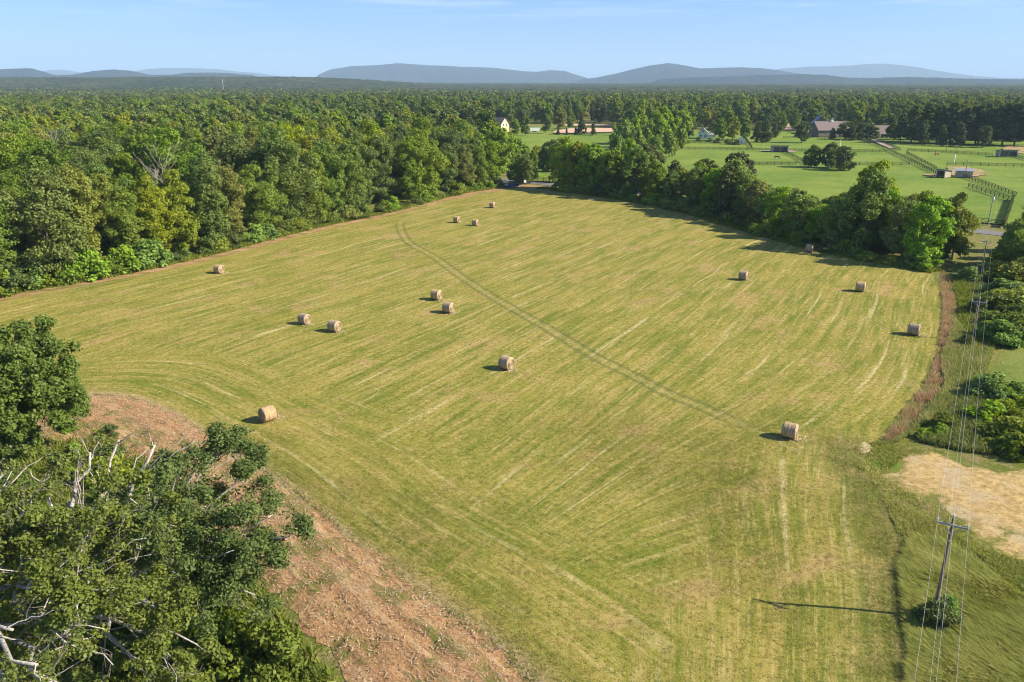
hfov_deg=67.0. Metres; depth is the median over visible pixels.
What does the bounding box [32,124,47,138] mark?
woodland tree
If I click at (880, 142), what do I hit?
farm lane
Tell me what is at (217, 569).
oak tree
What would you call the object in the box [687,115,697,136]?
farm tree
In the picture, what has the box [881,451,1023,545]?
straw patch
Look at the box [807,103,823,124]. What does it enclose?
distant tree
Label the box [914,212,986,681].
power wire
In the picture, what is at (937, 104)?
pine tree
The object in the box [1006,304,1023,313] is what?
bush
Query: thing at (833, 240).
bush
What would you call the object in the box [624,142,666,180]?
hedgerow tree
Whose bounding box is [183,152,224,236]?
woodland tree
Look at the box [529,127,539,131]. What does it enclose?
trailer
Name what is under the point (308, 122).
woodland tree
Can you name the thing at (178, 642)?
bush
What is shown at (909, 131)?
pine tree
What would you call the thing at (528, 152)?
lane tree
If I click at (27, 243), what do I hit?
woodland tree
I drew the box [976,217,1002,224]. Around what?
board fence
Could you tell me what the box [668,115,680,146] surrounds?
poplar tree
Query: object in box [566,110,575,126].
farm tree
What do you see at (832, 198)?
hedgerow tree
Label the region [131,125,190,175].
woodland tree
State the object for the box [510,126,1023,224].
pasture
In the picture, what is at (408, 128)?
woodland tree
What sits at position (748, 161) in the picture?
hedgerow tree
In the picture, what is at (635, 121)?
poplar tree
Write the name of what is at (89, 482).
bush
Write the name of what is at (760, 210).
hedgerow tree
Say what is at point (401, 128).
woodland tree
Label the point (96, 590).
oak tree
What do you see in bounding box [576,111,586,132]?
spruce tree
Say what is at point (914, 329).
hay bale
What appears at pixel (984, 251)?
power pole
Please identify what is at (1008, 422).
bush
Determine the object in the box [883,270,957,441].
red grass
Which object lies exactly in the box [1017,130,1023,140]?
pine tree
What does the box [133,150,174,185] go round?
dead tree
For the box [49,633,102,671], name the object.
bush
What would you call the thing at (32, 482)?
bush
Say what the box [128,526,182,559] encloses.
bush
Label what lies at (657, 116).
poplar tree
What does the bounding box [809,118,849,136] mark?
cupola barn
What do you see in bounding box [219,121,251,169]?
woodland tree
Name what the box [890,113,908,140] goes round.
pine tree
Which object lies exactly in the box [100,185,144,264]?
woodland tree
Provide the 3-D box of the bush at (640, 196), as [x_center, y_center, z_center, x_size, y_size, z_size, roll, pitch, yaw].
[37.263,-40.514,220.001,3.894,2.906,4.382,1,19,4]
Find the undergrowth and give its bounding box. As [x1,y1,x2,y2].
[0,419,339,681]
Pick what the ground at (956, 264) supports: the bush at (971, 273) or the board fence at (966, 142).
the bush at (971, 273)
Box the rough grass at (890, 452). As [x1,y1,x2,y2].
[849,439,1023,590]
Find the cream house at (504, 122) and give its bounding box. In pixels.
[494,117,509,131]
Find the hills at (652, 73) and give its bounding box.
[576,63,797,82]
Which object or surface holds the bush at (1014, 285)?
on the ground at (956, 264)
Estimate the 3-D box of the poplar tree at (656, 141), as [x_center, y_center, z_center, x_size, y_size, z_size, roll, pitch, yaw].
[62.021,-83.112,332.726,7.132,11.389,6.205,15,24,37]
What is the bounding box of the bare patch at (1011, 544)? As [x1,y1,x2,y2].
[991,534,1023,559]
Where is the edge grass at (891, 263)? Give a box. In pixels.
[0,185,941,297]
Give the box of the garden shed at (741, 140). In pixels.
[738,137,744,143]
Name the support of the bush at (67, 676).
on the ground at (956, 264)
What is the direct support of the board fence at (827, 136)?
on the pasture
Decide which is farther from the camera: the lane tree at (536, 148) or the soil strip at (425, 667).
the lane tree at (536, 148)
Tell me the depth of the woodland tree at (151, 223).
146.16 m
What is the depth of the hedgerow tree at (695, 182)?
201.83 m
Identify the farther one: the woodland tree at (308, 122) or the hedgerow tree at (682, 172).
the woodland tree at (308, 122)
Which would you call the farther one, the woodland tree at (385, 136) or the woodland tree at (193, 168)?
the woodland tree at (385, 136)
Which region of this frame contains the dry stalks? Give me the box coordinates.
[37,394,553,681]
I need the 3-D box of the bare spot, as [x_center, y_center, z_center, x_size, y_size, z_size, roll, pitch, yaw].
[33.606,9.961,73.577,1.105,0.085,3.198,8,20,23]
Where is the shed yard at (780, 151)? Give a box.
[761,150,795,151]
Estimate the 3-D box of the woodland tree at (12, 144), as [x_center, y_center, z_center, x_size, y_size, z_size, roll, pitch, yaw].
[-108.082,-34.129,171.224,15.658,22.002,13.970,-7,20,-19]
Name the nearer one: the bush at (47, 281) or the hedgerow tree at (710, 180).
the bush at (47, 281)
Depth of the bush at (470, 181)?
241.07 m
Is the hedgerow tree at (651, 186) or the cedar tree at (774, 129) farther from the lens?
the cedar tree at (774, 129)
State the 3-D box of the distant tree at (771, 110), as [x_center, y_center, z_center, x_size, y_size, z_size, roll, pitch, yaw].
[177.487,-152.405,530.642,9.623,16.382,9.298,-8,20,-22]
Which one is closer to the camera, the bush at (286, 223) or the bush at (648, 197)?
the bush at (286, 223)
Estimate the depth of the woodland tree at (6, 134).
196.03 m
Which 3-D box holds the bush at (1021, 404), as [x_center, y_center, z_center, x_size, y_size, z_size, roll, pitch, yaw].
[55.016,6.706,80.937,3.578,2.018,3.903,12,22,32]
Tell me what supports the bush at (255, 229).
on the ground at (956, 264)
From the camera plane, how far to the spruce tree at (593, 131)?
483.15 m
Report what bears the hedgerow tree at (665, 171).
on the ground at (956, 264)
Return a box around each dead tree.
[36,117,68,146]
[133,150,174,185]
[143,141,185,240]
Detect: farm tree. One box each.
[510,118,519,134]
[520,115,530,133]
[540,113,551,131]
[552,106,566,129]
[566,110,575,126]
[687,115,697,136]
[708,121,716,136]
[713,117,728,138]
[726,116,741,139]
[739,119,752,139]
[776,112,787,131]
[817,111,828,120]
[865,118,872,125]
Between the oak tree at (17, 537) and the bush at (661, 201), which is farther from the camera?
the bush at (661, 201)
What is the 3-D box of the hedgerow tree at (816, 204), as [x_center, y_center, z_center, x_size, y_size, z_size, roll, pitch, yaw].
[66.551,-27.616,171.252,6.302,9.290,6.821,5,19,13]
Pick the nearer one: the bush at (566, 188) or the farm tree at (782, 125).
the bush at (566, 188)
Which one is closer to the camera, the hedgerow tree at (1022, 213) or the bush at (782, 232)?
the hedgerow tree at (1022, 213)
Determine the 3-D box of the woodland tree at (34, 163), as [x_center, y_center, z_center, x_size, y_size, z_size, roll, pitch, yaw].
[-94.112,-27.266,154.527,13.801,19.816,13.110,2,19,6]
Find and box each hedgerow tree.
[506,162,520,181]
[514,154,524,181]
[516,153,534,183]
[528,150,538,182]
[544,142,562,181]
[549,135,574,186]
[562,150,581,186]
[564,140,589,185]
[574,142,603,185]
[580,146,609,188]
[581,143,602,185]
[595,148,623,192]
[596,151,620,187]
[610,158,631,189]
[618,153,639,193]
[619,144,649,195]
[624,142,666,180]
[639,151,661,191]
[641,160,665,200]
[646,166,668,196]
[661,170,681,204]
[666,159,681,196]
[671,167,688,198]
[684,160,709,201]
[685,167,706,208]
[697,158,719,172]
[698,167,722,211]
[706,162,737,214]
[715,157,755,208]
[725,151,757,183]
[729,174,753,219]
[737,179,770,214]
[738,179,769,222]
[755,190,778,222]
[764,186,792,229]
[778,187,817,233]
[801,195,822,233]
[803,204,837,241]
[816,197,854,244]
[820,196,837,232]
[834,197,857,239]
[835,169,893,249]
[846,178,901,245]
[856,159,900,193]
[875,195,906,252]
[879,199,924,255]
[900,195,957,258]
[904,194,926,232]
[914,190,941,247]
[931,200,963,259]
[940,192,980,259]
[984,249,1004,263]
[997,232,1021,255]
[1000,219,1023,259]
[1007,246,1023,261]
[1008,206,1023,250]
[1014,241,1023,261]
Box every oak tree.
[0,314,94,468]
[0,422,228,681]
[0,443,169,681]
[74,421,316,642]
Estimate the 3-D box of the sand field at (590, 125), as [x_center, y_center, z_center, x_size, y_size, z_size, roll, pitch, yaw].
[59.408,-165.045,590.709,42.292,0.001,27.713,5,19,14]
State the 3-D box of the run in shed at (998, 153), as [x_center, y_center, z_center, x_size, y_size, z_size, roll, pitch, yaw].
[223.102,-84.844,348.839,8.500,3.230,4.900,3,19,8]
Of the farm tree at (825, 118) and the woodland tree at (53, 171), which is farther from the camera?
the farm tree at (825, 118)
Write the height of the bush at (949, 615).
1.918 m
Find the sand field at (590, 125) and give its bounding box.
[565,124,612,125]
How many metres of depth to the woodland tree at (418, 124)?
277.69 m
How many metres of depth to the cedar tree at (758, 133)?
428.18 m
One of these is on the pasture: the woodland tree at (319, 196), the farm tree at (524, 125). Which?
the farm tree at (524, 125)
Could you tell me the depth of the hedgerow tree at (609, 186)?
229.51 m
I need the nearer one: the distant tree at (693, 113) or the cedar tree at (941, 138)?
the cedar tree at (941, 138)
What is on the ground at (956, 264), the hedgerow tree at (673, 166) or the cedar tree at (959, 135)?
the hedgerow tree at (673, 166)
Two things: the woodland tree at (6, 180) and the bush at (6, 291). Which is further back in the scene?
the woodland tree at (6, 180)
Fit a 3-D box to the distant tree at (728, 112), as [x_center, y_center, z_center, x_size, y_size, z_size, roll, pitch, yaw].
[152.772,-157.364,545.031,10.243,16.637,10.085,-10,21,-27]
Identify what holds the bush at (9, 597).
on the ground at (956, 264)
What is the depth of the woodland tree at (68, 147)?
200.99 m
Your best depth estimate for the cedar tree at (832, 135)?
450.78 m
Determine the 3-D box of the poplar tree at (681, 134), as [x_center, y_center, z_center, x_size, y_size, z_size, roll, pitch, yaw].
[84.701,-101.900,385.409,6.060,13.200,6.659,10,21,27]
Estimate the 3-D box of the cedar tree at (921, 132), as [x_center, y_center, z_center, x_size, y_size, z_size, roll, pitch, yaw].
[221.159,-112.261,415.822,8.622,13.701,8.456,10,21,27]
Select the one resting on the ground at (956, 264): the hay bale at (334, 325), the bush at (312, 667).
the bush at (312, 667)
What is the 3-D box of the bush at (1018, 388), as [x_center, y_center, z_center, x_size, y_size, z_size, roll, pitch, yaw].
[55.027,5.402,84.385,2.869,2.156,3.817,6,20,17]
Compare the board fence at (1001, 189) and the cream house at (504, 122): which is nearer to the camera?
the board fence at (1001, 189)
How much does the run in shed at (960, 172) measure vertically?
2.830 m
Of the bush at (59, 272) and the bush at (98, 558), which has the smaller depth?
the bush at (98, 558)
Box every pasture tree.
[802,144,822,166]
[818,142,838,167]
[835,145,857,170]
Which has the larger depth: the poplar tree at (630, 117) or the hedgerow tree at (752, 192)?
the poplar tree at (630, 117)
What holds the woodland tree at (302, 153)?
on the ground at (956, 264)
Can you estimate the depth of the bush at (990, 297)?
114.65 m
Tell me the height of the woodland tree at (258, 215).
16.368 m
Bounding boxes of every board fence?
[553,132,610,134]
[556,126,604,129]
[675,147,770,150]
[690,141,744,144]
[754,161,796,164]
[784,149,809,165]
[788,149,886,151]
[811,136,850,138]
[858,162,909,164]
[864,138,935,173]
[873,138,900,148]
[892,138,1022,146]
[906,151,936,168]
[907,148,992,155]
[946,162,1023,166]
[963,174,1016,193]
[968,183,1010,200]
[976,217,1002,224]
[1002,194,1014,226]
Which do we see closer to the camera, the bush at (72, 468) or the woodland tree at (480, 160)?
the bush at (72, 468)
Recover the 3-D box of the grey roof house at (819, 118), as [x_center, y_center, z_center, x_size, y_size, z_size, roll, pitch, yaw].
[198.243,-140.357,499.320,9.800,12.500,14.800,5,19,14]
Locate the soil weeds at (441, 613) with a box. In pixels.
[44,397,538,681]
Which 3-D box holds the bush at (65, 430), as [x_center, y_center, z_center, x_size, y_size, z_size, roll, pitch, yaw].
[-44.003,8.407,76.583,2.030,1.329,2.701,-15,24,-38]
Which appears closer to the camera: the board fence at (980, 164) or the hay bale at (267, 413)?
the hay bale at (267, 413)
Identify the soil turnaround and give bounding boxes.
[443,184,547,199]
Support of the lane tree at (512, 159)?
on the pasture
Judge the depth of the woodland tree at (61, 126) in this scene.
285.62 m
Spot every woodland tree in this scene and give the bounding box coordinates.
[0,122,13,132]
[0,131,23,152]
[0,136,35,175]
[0,168,92,273]
[0,170,34,242]
[0,199,22,271]
[1,186,45,268]
[2,124,40,149]
[4,133,44,159]
[4,155,70,232]
[15,138,78,179]
[23,127,63,151]
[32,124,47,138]
[38,124,51,134]
[47,165,94,235]
[48,128,79,155]
[53,124,72,134]
[54,146,95,165]
[55,161,102,274]
[61,145,76,157]
[63,151,97,188]
[68,135,79,141]
[70,147,118,182]
[72,127,89,140]
[75,126,123,151]
[76,122,89,133]
[77,162,136,245]
[83,125,96,137]
[87,172,130,254]
[88,136,114,158]
[98,143,124,185]
[100,152,152,233]
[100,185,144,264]
[102,145,123,163]
[106,122,125,140]
[112,121,130,141]
[119,133,169,182]
[120,122,149,150]
[129,173,179,251]
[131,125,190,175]
[132,182,178,238]
[137,126,205,209]
[155,168,200,251]
[156,118,177,129]
[158,179,194,225]
[166,120,186,130]
[172,142,223,193]
[173,123,194,142]
[177,140,206,180]
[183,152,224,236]
[186,127,202,144]
[189,158,231,243]
[193,124,252,180]
[204,116,220,129]
[207,164,238,221]
[209,164,247,236]
[214,133,265,202]
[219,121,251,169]
[230,123,245,133]
[236,164,288,235]
[241,125,263,168]
[244,125,304,211]
[247,120,268,137]
[255,164,293,226]
[263,139,322,224]
[272,122,304,144]
[274,120,288,126]
[281,139,307,203]
[292,126,306,146]
[298,133,329,192]
[300,149,332,218]
[302,126,323,137]
[303,120,316,126]
[304,138,343,198]
[305,122,318,134]
[308,140,346,214]
[312,126,346,151]
[317,115,344,134]
[317,120,334,137]
[333,140,369,209]
[339,122,352,136]
[342,132,379,204]
[343,126,366,138]
[353,118,392,198]
[360,134,398,200]
[363,123,388,139]
[382,128,393,141]
[389,142,400,176]
[389,149,407,192]
[390,119,403,130]
[390,125,396,136]
[392,135,404,142]
[393,124,409,138]
[393,136,427,197]
[398,123,411,135]
[401,129,450,195]
[403,117,412,127]
[410,117,443,135]
[415,115,432,128]
[422,157,441,190]
[426,129,439,140]
[429,131,443,184]
[433,127,463,183]
[436,123,446,129]
[438,143,458,187]
[442,119,475,137]
[452,122,485,173]
[454,129,472,180]
[454,144,476,186]
[469,137,484,181]
[472,146,488,185]
[483,139,500,181]
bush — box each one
[0,262,38,289]
[0,265,20,297]
[0,468,38,496]
[0,578,32,599]
[0,593,49,621]
[10,499,49,521]
[13,261,49,288]
[19,260,66,287]
[41,495,63,505]
[42,256,87,284]
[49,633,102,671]
[54,247,111,281]
[57,420,79,433]
[57,660,109,681]
[63,441,87,459]
[65,467,82,475]
[68,451,134,490]
[76,548,110,574]
[86,443,129,465]
[86,488,123,507]
[96,257,125,273]
[96,424,120,439]
[98,604,147,647]
[103,244,141,273]
[109,631,153,673]
[121,238,173,269]
[127,482,151,496]
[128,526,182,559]
[142,560,170,594]
[142,673,181,681]
[155,251,170,262]
[160,628,205,672]
[171,252,184,261]
[173,582,204,604]
[177,602,261,681]
[180,248,192,256]
[183,590,242,630]
[192,236,217,254]
[198,232,231,250]
[221,607,279,661]
[222,623,262,648]
[223,232,243,248]
[233,232,249,244]
[233,620,307,681]
[242,222,264,241]
[249,223,280,239]
[257,640,297,667]
[275,227,287,234]
[276,219,295,231]
[284,217,312,230]
[299,663,322,681]
[302,211,326,224]
[323,215,334,222]
[327,212,344,222]
[331,204,363,220]
[352,203,370,217]
[373,199,395,212]
[374,205,386,212]
[386,196,399,209]
[403,200,411,204]
[409,194,425,204]
[417,190,434,201]
[432,190,445,197]
[439,184,450,194]
[445,182,462,194]
[449,185,469,192]
[462,178,473,190]
[477,182,485,188]
[486,180,496,187]
[492,176,505,186]
[552,179,563,189]
[558,184,577,192]
[590,184,600,192]
[593,188,608,196]
[622,192,629,197]
[626,193,636,200]
[637,193,645,200]
[641,192,654,203]
[657,198,673,204]
[661,196,697,211]
[673,201,697,212]
[703,207,725,219]
[718,211,736,221]
[742,216,756,226]
[746,221,763,232]
[747,218,781,236]
[766,230,776,237]
[772,226,792,240]
[785,230,814,241]
[814,235,844,251]
[831,239,863,252]
[855,250,879,261]
[880,254,903,263]
[899,254,917,264]
[907,253,944,271]
[911,596,964,632]
[913,427,932,437]
[925,410,957,428]
[926,422,950,434]
[932,593,959,623]
[954,266,985,280]
[957,334,977,345]
[962,399,1008,421]
[966,370,1013,387]
[966,375,1007,398]
[967,290,1008,313]
[974,415,1023,442]
[976,318,1023,347]
[977,311,998,322]
[977,437,1003,450]
[978,320,992,325]
[978,428,998,439]
[979,256,1023,281]
[980,278,1012,292]
[980,417,992,425]
[985,285,1023,304]
[985,310,1023,338]
[986,272,997,282]
[992,272,1020,281]
[992,397,1023,411]
[993,386,1021,401]
[996,421,1023,449]
[996,433,1023,461]
[1001,301,1013,311]
[1002,409,1023,418]
[1006,281,1023,290]
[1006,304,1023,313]
[1006,379,1023,397]
[1018,397,1023,409]
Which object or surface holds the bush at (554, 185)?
on the ground at (956, 264)
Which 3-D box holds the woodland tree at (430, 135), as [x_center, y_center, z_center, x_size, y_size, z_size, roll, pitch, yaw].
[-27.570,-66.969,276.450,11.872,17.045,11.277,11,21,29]
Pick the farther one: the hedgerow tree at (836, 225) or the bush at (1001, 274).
the hedgerow tree at (836, 225)
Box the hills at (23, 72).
[0,68,253,76]
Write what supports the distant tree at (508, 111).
on the ground at (956, 264)
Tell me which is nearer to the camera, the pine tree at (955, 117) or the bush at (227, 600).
the bush at (227, 600)
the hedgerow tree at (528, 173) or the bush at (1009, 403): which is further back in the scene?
the hedgerow tree at (528, 173)
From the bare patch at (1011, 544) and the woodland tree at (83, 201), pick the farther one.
the woodland tree at (83, 201)
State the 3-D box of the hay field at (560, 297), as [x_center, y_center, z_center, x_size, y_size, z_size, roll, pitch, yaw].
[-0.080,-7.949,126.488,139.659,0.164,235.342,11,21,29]
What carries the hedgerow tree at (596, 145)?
on the ground at (956, 264)
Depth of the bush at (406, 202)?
212.73 m
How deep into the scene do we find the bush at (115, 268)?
136.76 m
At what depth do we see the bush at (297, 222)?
177.94 m
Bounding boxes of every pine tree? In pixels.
[882,116,897,138]
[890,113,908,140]
[900,104,923,142]
[918,101,936,139]
[927,104,948,142]
[932,103,940,121]
[941,102,963,140]
[955,107,976,140]
[956,103,968,124]
[968,103,989,143]
[980,106,1002,140]
[983,103,994,125]
[992,102,1019,143]
[995,104,1005,135]
[999,101,1023,144]
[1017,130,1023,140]
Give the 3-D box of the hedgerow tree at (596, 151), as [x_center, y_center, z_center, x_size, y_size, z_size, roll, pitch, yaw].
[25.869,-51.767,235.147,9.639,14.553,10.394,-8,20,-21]
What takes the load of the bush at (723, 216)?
on the ground at (956, 264)
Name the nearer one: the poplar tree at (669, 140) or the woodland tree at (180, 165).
the woodland tree at (180, 165)
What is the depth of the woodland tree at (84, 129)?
251.95 m
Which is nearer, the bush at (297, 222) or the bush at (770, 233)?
the bush at (770, 233)
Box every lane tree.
[485,126,516,172]
[498,131,518,170]
[514,138,527,161]
[521,145,530,161]
[531,145,540,161]
[537,147,549,171]
[540,142,548,162]
[545,138,561,170]
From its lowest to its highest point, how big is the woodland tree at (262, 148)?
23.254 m
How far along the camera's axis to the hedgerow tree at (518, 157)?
257.82 m
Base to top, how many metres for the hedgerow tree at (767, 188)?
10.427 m
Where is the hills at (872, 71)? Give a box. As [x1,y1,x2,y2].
[775,64,1023,78]
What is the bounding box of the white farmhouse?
[698,125,713,138]
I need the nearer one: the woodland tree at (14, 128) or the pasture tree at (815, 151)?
the woodland tree at (14, 128)
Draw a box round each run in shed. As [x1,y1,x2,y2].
[771,145,789,151]
[935,168,953,177]
[955,168,974,177]
[995,150,1017,156]
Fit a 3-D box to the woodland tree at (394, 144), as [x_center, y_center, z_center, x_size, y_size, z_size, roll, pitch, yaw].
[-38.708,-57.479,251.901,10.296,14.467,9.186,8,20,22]
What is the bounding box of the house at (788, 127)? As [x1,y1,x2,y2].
[784,123,797,129]
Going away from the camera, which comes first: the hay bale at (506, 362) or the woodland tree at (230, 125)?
the hay bale at (506, 362)
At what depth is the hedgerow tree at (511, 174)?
259.79 m
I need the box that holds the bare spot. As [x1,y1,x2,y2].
[859,442,870,452]
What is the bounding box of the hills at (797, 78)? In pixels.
[650,74,1023,83]
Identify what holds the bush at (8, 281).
on the ground at (956, 264)
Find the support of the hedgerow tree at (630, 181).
on the ground at (956, 264)
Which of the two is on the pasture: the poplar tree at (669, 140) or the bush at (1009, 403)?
the poplar tree at (669, 140)
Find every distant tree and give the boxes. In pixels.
[502,105,513,122]
[610,99,624,126]
[622,99,636,118]
[634,99,647,123]
[647,100,660,116]
[667,101,677,109]
[675,101,690,123]
[687,103,697,121]
[695,105,703,127]
[698,106,712,127]
[720,105,733,127]
[734,104,750,124]
[756,105,770,125]
[764,106,777,126]
[771,106,781,121]
[788,109,802,131]
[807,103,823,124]
[822,106,830,120]
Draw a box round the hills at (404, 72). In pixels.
[317,63,587,82]
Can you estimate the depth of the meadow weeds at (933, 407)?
91.36 m
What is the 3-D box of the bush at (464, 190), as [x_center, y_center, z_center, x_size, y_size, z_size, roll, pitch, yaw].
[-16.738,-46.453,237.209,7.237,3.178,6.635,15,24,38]
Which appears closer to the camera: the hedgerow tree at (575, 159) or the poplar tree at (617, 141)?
the hedgerow tree at (575, 159)
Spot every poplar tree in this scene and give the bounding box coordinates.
[609,123,617,148]
[609,132,622,151]
[617,118,632,144]
[620,137,636,162]
[626,111,639,143]
[626,125,645,146]
[630,115,639,136]
[632,107,647,135]
[642,120,654,143]
[646,103,658,125]
[646,110,667,138]
[649,134,663,155]
[652,119,672,143]
[658,105,673,123]
[662,131,676,156]
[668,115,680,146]
[670,105,679,119]
[676,109,693,137]
[676,123,687,148]
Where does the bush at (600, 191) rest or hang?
on the ground at (956, 264)
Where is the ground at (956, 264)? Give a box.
[0,114,1023,681]
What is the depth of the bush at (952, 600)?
49.76 m
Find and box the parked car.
[504,182,518,187]
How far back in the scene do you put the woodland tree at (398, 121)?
322.08 m
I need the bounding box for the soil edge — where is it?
[0,197,448,299]
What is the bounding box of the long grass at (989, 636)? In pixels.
[894,530,1023,681]
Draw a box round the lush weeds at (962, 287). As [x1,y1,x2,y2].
[933,277,996,417]
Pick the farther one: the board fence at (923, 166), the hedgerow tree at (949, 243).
the board fence at (923, 166)
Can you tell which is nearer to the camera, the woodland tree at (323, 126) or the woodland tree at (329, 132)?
the woodland tree at (329, 132)
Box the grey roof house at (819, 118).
[810,114,824,125]
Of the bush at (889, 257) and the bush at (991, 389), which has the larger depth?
the bush at (889, 257)
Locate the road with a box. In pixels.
[490,177,1003,235]
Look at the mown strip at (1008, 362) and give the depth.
94.66 m
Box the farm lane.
[871,138,893,147]
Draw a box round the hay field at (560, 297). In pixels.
[0,187,941,681]
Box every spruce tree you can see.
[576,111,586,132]
[591,123,596,134]
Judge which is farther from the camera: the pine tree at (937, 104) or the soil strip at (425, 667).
the pine tree at (937, 104)
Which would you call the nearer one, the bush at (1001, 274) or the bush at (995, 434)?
the bush at (995, 434)
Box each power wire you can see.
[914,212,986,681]
[930,216,989,679]
[936,216,990,680]
[956,221,994,681]
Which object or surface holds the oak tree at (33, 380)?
on the ground at (956, 264)
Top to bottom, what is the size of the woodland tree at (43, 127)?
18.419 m
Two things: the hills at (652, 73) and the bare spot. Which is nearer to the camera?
the bare spot
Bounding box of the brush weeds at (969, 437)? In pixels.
[917,273,1023,456]
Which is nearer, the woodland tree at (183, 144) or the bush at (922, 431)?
the bush at (922, 431)
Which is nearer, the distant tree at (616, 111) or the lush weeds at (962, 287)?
the lush weeds at (962, 287)
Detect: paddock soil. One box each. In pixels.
[923,166,988,175]
[1002,146,1023,153]
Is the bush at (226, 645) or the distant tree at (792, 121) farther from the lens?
the distant tree at (792, 121)
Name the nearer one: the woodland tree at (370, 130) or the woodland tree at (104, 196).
the woodland tree at (104, 196)
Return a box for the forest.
[0,76,1023,91]
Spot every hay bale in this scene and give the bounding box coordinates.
[213,265,224,273]
[258,405,276,421]
[297,313,310,323]
[327,320,341,331]
[430,289,442,299]
[442,302,454,312]
[453,216,460,222]
[472,219,478,224]
[489,202,495,207]
[498,355,514,369]
[738,271,748,279]
[781,421,798,438]
[805,244,813,251]
[855,281,865,291]
[907,323,920,335]
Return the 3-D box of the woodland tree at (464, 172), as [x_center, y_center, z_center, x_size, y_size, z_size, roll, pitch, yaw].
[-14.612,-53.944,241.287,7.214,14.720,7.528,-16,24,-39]
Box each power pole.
[935,515,969,604]
[971,297,986,335]
[980,238,992,270]
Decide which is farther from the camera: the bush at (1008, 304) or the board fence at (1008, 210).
the board fence at (1008, 210)
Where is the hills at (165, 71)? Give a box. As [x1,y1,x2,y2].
[43,68,273,76]
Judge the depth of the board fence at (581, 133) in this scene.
488.95 m
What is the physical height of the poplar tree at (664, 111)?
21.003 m
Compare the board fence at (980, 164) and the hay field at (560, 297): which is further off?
the board fence at (980, 164)
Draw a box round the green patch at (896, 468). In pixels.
[863,452,902,473]
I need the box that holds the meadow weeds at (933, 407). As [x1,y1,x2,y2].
[886,316,995,443]
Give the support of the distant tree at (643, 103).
on the ground at (956, 264)
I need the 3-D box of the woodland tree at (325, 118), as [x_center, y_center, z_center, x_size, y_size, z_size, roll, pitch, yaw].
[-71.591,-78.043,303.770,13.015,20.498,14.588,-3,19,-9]
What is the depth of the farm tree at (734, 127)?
438.03 m
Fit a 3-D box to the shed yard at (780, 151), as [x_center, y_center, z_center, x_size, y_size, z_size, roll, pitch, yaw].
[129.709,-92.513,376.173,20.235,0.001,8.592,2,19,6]
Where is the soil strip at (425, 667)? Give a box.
[37,394,530,681]
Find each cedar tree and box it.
[750,120,764,141]
[761,119,774,141]
[771,122,778,136]
[794,121,810,142]
[828,127,835,139]
[836,121,854,138]
[848,125,856,139]
[849,122,868,139]
[864,124,879,139]
[914,119,930,143]
[934,125,949,145]
[949,122,967,146]
[973,125,992,147]
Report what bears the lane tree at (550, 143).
on the pasture
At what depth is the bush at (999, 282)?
124.81 m
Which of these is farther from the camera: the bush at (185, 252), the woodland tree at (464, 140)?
the woodland tree at (464, 140)
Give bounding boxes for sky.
[0,0,1023,78]
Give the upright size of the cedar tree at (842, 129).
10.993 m
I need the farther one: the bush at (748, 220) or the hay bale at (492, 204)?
the hay bale at (492, 204)
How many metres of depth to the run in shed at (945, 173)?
274.71 m
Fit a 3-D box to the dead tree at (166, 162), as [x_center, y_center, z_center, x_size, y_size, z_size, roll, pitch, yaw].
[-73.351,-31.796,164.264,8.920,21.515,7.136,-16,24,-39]
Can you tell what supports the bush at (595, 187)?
on the ground at (956, 264)
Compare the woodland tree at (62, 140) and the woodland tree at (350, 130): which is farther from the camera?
the woodland tree at (350, 130)
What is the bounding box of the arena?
[553,128,613,132]
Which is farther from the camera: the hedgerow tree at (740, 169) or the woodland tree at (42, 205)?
the hedgerow tree at (740, 169)
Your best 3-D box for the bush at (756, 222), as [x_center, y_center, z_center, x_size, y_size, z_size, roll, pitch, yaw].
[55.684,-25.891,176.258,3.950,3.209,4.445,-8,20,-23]
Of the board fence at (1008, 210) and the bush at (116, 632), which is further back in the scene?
the board fence at (1008, 210)
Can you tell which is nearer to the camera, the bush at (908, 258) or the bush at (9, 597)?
the bush at (9, 597)
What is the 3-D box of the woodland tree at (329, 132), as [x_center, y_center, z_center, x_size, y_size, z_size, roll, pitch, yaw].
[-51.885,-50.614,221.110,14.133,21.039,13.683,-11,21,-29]
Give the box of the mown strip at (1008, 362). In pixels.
[987,346,1023,383]
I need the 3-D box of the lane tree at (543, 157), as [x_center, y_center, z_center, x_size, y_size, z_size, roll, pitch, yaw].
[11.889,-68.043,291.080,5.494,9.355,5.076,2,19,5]
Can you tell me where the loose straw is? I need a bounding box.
[219,207,928,443]
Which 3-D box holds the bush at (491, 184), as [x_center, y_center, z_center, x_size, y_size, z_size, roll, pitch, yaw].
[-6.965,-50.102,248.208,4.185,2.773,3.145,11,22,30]
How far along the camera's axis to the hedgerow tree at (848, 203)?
164.23 m
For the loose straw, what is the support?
on the hay field at (560, 297)

